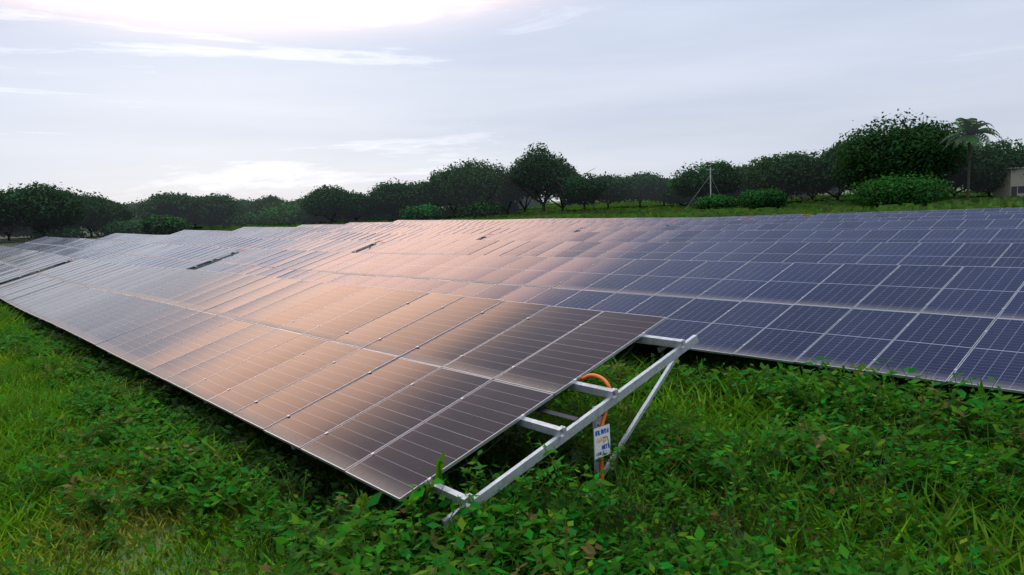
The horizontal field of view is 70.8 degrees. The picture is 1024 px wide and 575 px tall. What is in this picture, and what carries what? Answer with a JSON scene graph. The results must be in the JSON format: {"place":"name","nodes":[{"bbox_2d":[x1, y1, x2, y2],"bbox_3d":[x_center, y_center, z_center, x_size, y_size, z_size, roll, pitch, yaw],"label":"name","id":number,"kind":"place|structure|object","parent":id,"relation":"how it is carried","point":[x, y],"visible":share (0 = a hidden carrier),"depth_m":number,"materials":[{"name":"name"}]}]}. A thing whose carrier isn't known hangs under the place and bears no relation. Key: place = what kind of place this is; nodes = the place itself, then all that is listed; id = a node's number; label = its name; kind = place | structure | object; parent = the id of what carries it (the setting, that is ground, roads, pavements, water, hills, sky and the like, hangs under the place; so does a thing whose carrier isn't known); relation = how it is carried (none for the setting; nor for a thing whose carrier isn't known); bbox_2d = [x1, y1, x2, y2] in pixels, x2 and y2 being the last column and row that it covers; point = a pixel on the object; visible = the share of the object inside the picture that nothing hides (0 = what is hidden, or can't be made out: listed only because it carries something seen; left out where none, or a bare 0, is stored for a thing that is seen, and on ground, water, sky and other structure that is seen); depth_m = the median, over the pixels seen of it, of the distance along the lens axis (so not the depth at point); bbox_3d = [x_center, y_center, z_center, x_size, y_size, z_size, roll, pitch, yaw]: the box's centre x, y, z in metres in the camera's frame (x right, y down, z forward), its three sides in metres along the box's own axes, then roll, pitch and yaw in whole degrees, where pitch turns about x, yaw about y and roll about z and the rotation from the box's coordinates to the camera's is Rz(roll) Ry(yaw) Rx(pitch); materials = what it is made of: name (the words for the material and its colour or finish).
{"place":"outdoors","nodes":[
{"label":"outdoors","id":0,"kind":"place"},
{"bbox_2d":[0,187,1023,574],"bbox_3d":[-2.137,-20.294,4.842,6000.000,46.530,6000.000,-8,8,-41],"label":"ground","id":1,"kind":"structure","parent":0,"point":[12,241],"depth_m":8.07,"materials":[{"name":"green plant"}]},
{"bbox_2d":[0,192,19,233],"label":"tree","id":2,"kind":"object","parent":1,"relation":"on","point":[2,220],"visible":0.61,"depth_m":135.45,"materials":[{"name":"green plant"}]},
{"bbox_2d":[0,221,30,240],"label":"bush","id":3,"kind":"object","parent":1,"relation":"on","point":[18,228],"visible":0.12,"depth_m":149.75,"materials":[{"name":"green plant"}]},
{"bbox_2d":[0,229,34,237],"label":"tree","id":4,"kind":"object","parent":1,"relation":"on","point":[21,233],"visible":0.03,"depth_m":161.82,"materials":[{"name":"green plant"}]},
{"bbox_2d":[0,181,89,236],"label":"tree","id":5,"kind":"object","parent":1,"relation":"on","point":[40,208],"visible":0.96,"depth_m":138.77,"materials":[{"name":"green plant"}]},
{"bbox_2d":[27,225,91,240],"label":"shrub row","id":6,"kind":"object","parent":1,"relation":"on","point":[73,232],"visible":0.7,"depth_m":144.03,"materials":[{"name":"green plant"}]},
{"bbox_2d":[66,187,101,226],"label":"tree","id":7,"kind":"object","parent":1,"relation":"on","point":[85,204],"visible":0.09,"depth_m":148.83,"materials":[{"name":"green plant"}]},
{"bbox_2d":[75,191,120,236],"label":"tree","id":8,"kind":"object","parent":1,"relation":"on","point":[105,210],"visible":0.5,"depth_m":152.44,"materials":[{"name":"green plant"}]},
{"bbox_2d":[92,197,135,235],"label":"tree","id":9,"kind":"object","parent":1,"relation":"on","point":[125,213],"visible":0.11,"depth_m":160.63,"materials":[{"name":"green plant"}]},
{"bbox_2d":[88,219,145,236],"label":"shrub row","id":10,"kind":"object","parent":1,"relation":"on","point":[124,227],"visible":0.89,"depth_m":151.52,"materials":[{"name":"green plant"}]},
{"bbox_2d":[122,198,145,218],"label":"tree","id":11,"kind":"object","parent":1,"relation":"on","point":[132,204],"visible":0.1,"depth_m":199.16,"materials":[{"name":"green plant"}]},
{"bbox_2d":[132,191,199,222],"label":"tree","id":12,"kind":"object","parent":1,"relation":"on","point":[171,203],"visible":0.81,"depth_m":166.81,"materials":[{"name":"green plant"}]},
{"bbox_2d":[137,214,194,234],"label":"shrub row","id":13,"kind":"object","parent":1,"relation":"on","point":[154,224],"visible":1,"depth_m":140.03,"materials":[{"name":"green plant"}]},
{"bbox_2d":[182,195,206,226],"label":"tree","id":14,"kind":"object","parent":1,"relation":"on","point":[195,223],"visible":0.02,"depth_m":174.86,"materials":[{"name":"green plant"}]},
{"bbox_2d":[188,191,246,225],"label":"tree","id":15,"kind":"object","parent":1,"relation":"on","point":[215,208],"visible":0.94,"depth_m":170.78,"materials":[{"name":"green plant"}]},
{"bbox_2d":[206,210,262,226],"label":"shrub row","id":16,"kind":"object","parent":1,"relation":"on","point":[239,220],"visible":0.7,"depth_m":173.32,"materials":[{"name":"green plant"}]},
{"bbox_2d":[232,197,253,214],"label":"tree","id":17,"kind":"object","parent":1,"relation":"on","point":[243,202],"visible":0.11,"depth_m":212.52,"materials":[{"name":"green plant"}]},
{"bbox_2d":[243,194,289,219],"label":"tree","id":18,"kind":"object","parent":1,"relation":"on","point":[270,199],"visible":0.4,"depth_m":199.22,"materials":[{"name":"green plant"}]},
{"bbox_2d":[247,200,329,224],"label":"bush","id":19,"kind":"object","parent":1,"relation":"on","point":[292,215],"visible":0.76,"depth_m":173.46,"materials":[{"name":"green plant"}]},
{"bbox_2d":[252,199,330,223],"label":"bush","id":20,"kind":"object","parent":1,"relation":"on","point":[285,205],"visible":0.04,"depth_m":185.81,"materials":[{"name":"green plant"}]},
{"bbox_2d":[297,184,359,222],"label":"tree","id":21,"kind":"object","parent":1,"relation":"on","point":[331,202],"visible":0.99,"depth_m":168.37,"materials":[{"name":"green plant"}]},
{"bbox_2d":[311,214,368,222],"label":"tree","id":22,"kind":"object","parent":1,"relation":"on","point":[342,219],"visible":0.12,"depth_m":177.23,"materials":[{"name":"green plant"}]},
{"bbox_2d":[0,246,697,528],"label":"solar table","id":23,"kind":"object","parent":1,"relation":"on","point":[392,393],"visible":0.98,"depth_m":11.32,"materials":[{"name":"blue glass"}]},
{"bbox_2d":[343,191,374,220],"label":"tree","id":24,"kind":"object","parent":1,"relation":"on","point":[362,210],"visible":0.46,"depth_m":172.34,"materials":[{"name":"green plant"}]},
{"bbox_2d":[361,210,401,220],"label":"shrub row","id":25,"kind":"object","parent":1,"relation":"on","point":[375,217],"visible":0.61,"depth_m":175.10,"materials":[{"name":"green plant"}]},
{"bbox_2d":[364,188,404,216],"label":"tree","id":26,"kind":"object","parent":1,"relation":"on","point":[392,211],"visible":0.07,"depth_m":175.01,"materials":[{"name":"green plant"}]},
{"bbox_2d":[361,178,414,216],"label":"tree","id":27,"kind":"object","parent":1,"relation":"on","point":[380,197],"visible":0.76,"depth_m":172.34,"materials":[{"name":"green plant"}]},
{"bbox_2d":[391,180,446,211],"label":"tree","id":28,"kind":"object","parent":1,"relation":"on","point":[421,195],"visible":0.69,"depth_m":172.45,"materials":[{"name":"green plant"}]},
{"bbox_2d":[399,203,447,219],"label":"shrub row","id":29,"kind":"object","parent":1,"relation":"on","point":[425,212],"visible":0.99,"depth_m":162.50,"materials":[{"name":"green plant"}]},
{"bbox_2d":[424,165,473,216],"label":"tree","id":30,"kind":"object","parent":1,"relation":"on","point":[430,184],"visible":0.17,"depth_m":173.13,"materials":[{"name":"green plant"}]},
{"bbox_2d":[439,206,461,217],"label":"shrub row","id":31,"kind":"object","parent":1,"relation":"on","point":[448,212],"visible":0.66,"depth_m":178.43,"materials":[{"name":"green plant"}]},
{"bbox_2d":[430,158,522,210],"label":"tree","id":32,"kind":"object","parent":1,"relation":"on","point":[480,183],"visible":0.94,"depth_m":167.77,"materials":[{"name":"green plant"}]},
{"bbox_2d":[452,199,506,217],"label":"shrub row","id":33,"kind":"object","parent":1,"relation":"on","point":[476,208],"visible":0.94,"depth_m":164.11,"materials":[{"name":"green plant"}]},
{"bbox_2d":[484,169,524,213],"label":"tree","id":34,"kind":"object","parent":1,"relation":"on","point":[517,195],"visible":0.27,"depth_m":170.46,"materials":[{"name":"green plant"}]},
{"bbox_2d":[499,201,519,213],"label":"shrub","id":35,"kind":"object","parent":1,"relation":"on","point":[514,209],"visible":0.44,"depth_m":176.65,"materials":[{"name":"green plant"}]},
{"bbox_2d":[0,299,1023,574],"bbox_3d":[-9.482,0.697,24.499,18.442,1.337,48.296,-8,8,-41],"label":"weeds","id":36,"kind":"object","parent":1,"relation":"on","point":[480,537],"visible":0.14,"depth_m":8.51,"materials":[{"name":"green plant"}]},
{"bbox_2d":[12,237,1023,393],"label":"solar table","id":37,"kind":"object","parent":1,"relation":"on","point":[941,323],"visible":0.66,"depth_m":14.88,"materials":[{"name":"blue glass"}]},
{"bbox_2d":[506,167,552,211],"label":"tree","id":38,"kind":"object","parent":1,"relation":"on","point":[527,197],"visible":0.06,"depth_m":174.93,"materials":[{"name":"green plant"}]},
{"bbox_2d":[514,187,553,208],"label":"tree","id":39,"kind":"object","parent":1,"relation":"on","point":[533,203],"visible":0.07,"depth_m":227.88,"materials":[{"name":"green plant"}]},
{"bbox_2d":[496,142,594,211],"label":"tree","id":40,"kind":"object","parent":1,"relation":"on","point":[534,169],"visible":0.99,"depth_m":166.31,"materials":[{"name":"green plant"}]},
{"bbox_2d":[531,158,583,210],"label":"tree","id":41,"kind":"object","parent":1,"relation":"on","point":[562,202],"visible":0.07,"depth_m":173.06,"materials":[{"name":"green plant"}]},
{"bbox_2d":[96,233,1023,267],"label":"solar table","id":42,"kind":"object","parent":1,"relation":"on","point":[960,254],"visible":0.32,"depth_m":27.07,"materials":[{"name":"blue glass"}]},
{"bbox_2d":[558,173,608,209],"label":"tree","id":43,"kind":"object","parent":1,"relation":"on","point":[583,190],"visible":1,"depth_m":162.89,"materials":[{"name":"green plant"}]},
{"bbox_2d":[170,228,1023,252],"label":"solar table","id":44,"kind":"object","parent":1,"relation":"on","point":[1012,236],"visible":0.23,"depth_m":35.36,"materials":[{"name":"blue glass"}]},
{"bbox_2d":[189,191,1023,230],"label":"grass field","id":45,"kind":"structure","parent":1,"relation":"on","point":[818,204],"depth_m":126.82,"materials":[{"name":"green plant"}]},
{"bbox_2d":[595,171,637,207],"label":"tree","id":46,"kind":"object","parent":1,"relation":"on","point":[618,191],"visible":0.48,"depth_m":177.58,"materials":[{"name":"green plant"}]},
{"bbox_2d":[234,219,1023,239],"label":"solar table","id":47,"kind":"object","parent":1,"relation":"on","point":[943,224],"visible":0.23,"depth_m":42.92,"materials":[{"name":"blue glass"}]},
{"bbox_2d":[620,170,667,205],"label":"tree","id":48,"kind":"object","parent":1,"relation":"on","point":[645,181],"visible":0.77,"depth_m":178.19,"materials":[{"name":"green plant"}]},
{"bbox_2d":[296,213,1023,231],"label":"solar table","id":49,"kind":"object","parent":1,"relation":"on","point":[737,222],"visible":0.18,"depth_m":56.17,"materials":[{"name":"blue glass"}]},
{"bbox_2d":[648,177,675,205],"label":"tree","id":50,"kind":"object","parent":1,"relation":"on","point":[659,198],"visible":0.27,"depth_m":179.04,"materials":[{"name":"green plant"}]},
{"bbox_2d":[659,183,699,205],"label":"tree","id":51,"kind":"object","parent":1,"relation":"on","point":[671,198],"visible":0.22,"depth_m":176.24,"materials":[{"name":"green plant"}]},
{"bbox_2d":[347,211,1023,225],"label":"solar table","id":52,"kind":"object","parent":1,"relation":"on","point":[771,217],"visible":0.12,"depth_m":60.33,"materials":[{"name":"blue glass"}]},
{"bbox_2d":[685,167,718,209],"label":"utility pole","id":53,"kind":"object","parent":1,"relation":"on","point":[710,183],"visible":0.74,"depth_m":143.20,"materials":[{"name":"grey concrete"}]},
{"bbox_2d":[667,159,745,198],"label":"tree","id":54,"kind":"object","parent":1,"relation":"on","point":[725,176],"visible":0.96,"depth_m":153.71,"materials":[{"name":"green plant"}]},
{"bbox_2d":[394,207,1023,221],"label":"solar table","id":55,"kind":"object","parent":1,"relation":"on","point":[892,212],"visible":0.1,"depth_m":67.28,"materials":[{"name":"blue glass"}]},
{"bbox_2d":[692,194,739,209],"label":"shrub","id":56,"kind":"object","parent":1,"relation":"on","point":[716,201],"visible":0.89,"depth_m":141.08,"materials":[{"name":"green plant"}]},
{"bbox_2d":[697,188,745,203],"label":"tree","id":57,"kind":"object","parent":1,"relation":"on","point":[737,193],"visible":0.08,"depth_m":159.59,"materials":[{"name":"green plant"}]},
{"bbox_2d":[735,164,750,194],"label":"tree","id":58,"kind":"object","parent":1,"relation":"on","point":[745,167],"visible":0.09,"depth_m":161.17,"materials":[{"name":"green plant"}]},
{"bbox_2d":[734,186,788,208],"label":"shrub","id":59,"kind":"object","parent":1,"relation":"on","point":[761,198],"visible":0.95,"depth_m":129.26,"materials":[{"name":"green plant"}]},
{"bbox_2d":[738,149,824,199],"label":"tree","id":60,"kind":"object","parent":1,"relation":"on","point":[788,173],"visible":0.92,"depth_m":143.84,"materials":[{"name":"green plant"}]},
{"bbox_2d":[787,188,835,198],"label":"tree","id":61,"kind":"object","parent":1,"relation":"on","point":[804,196],"visible":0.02,"depth_m":185.19,"materials":[{"name":"green plant"}]},
{"bbox_2d":[808,186,835,199],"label":"tree","id":62,"kind":"object","parent":1,"relation":"on","point":[812,196],"depth_m":164.89,"materials":[{"name":"green plant"}]},
{"bbox_2d":[796,143,862,199],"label":"tree","id":63,"kind":"object","parent":1,"relation":"on","point":[827,187],"visible":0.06,"depth_m":146.65,"materials":[{"name":"green plant"}]},
{"bbox_2d":[817,186,856,195],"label":"tree","id":64,"kind":"object","parent":1,"relation":"on","point":[835,193],"visible":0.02,"depth_m":200.51,"materials":[{"name":"green plant"}]},
{"bbox_2d":[817,128,899,194],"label":"tree","id":65,"kind":"object","parent":1,"relation":"on","point":[832,157],"visible":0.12,"depth_m":142.16,"materials":[{"name":"green plant"}]},
{"bbox_2d":[834,170,958,208],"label":"shrub","id":66,"kind":"object","parent":1,"relation":"on","point":[899,190],"visible":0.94,"depth_m":108.93,"materials":[{"name":"green plant"}]},
{"bbox_2d":[822,108,983,195],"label":"tree","id":67,"kind":"object","parent":1,"relation":"on","point":[908,149],"visible":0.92,"depth_m":125.92,"materials":[{"name":"green plant"}]},
{"bbox_2d":[903,132,983,192],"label":"tree","id":68,"kind":"object","parent":1,"relation":"on","point":[956,161],"depth_m":131.91,"materials":[{"name":"green plant"}]},
{"bbox_2d":[926,180,963,196],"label":"tree","id":69,"kind":"object","parent":1,"relation":"on","point":[954,194],"depth_m":143.69,"materials":[{"name":"green plant"}]},
{"bbox_2d":[937,117,1000,199],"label":"palm tree","id":70,"kind":"object","parent":1,"relation":"on","point":[969,128],"visible":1,"depth_m":115.93,"materials":[{"name":"green plant"}]},
{"bbox_2d":[936,137,1023,196],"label":"tree","id":71,"kind":"object","parent":1,"relation":"on","point":[987,171],"visible":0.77,"depth_m":126.20,"materials":[{"name":"green plant"}]},
{"bbox_2d":[993,167,1023,197],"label":"farm building","id":72,"kind":"structure","parent":1,"relation":"on","point":[1015,185],"depth_m":123.08,"materials":[{"name":"beige paint"}]},
{"bbox_2d":[0,0,1023,203],"label":"sky","id":73,"kind":"structure","parent":0,"point":[123,101],"materials":[{"name":"white"}]}
]}

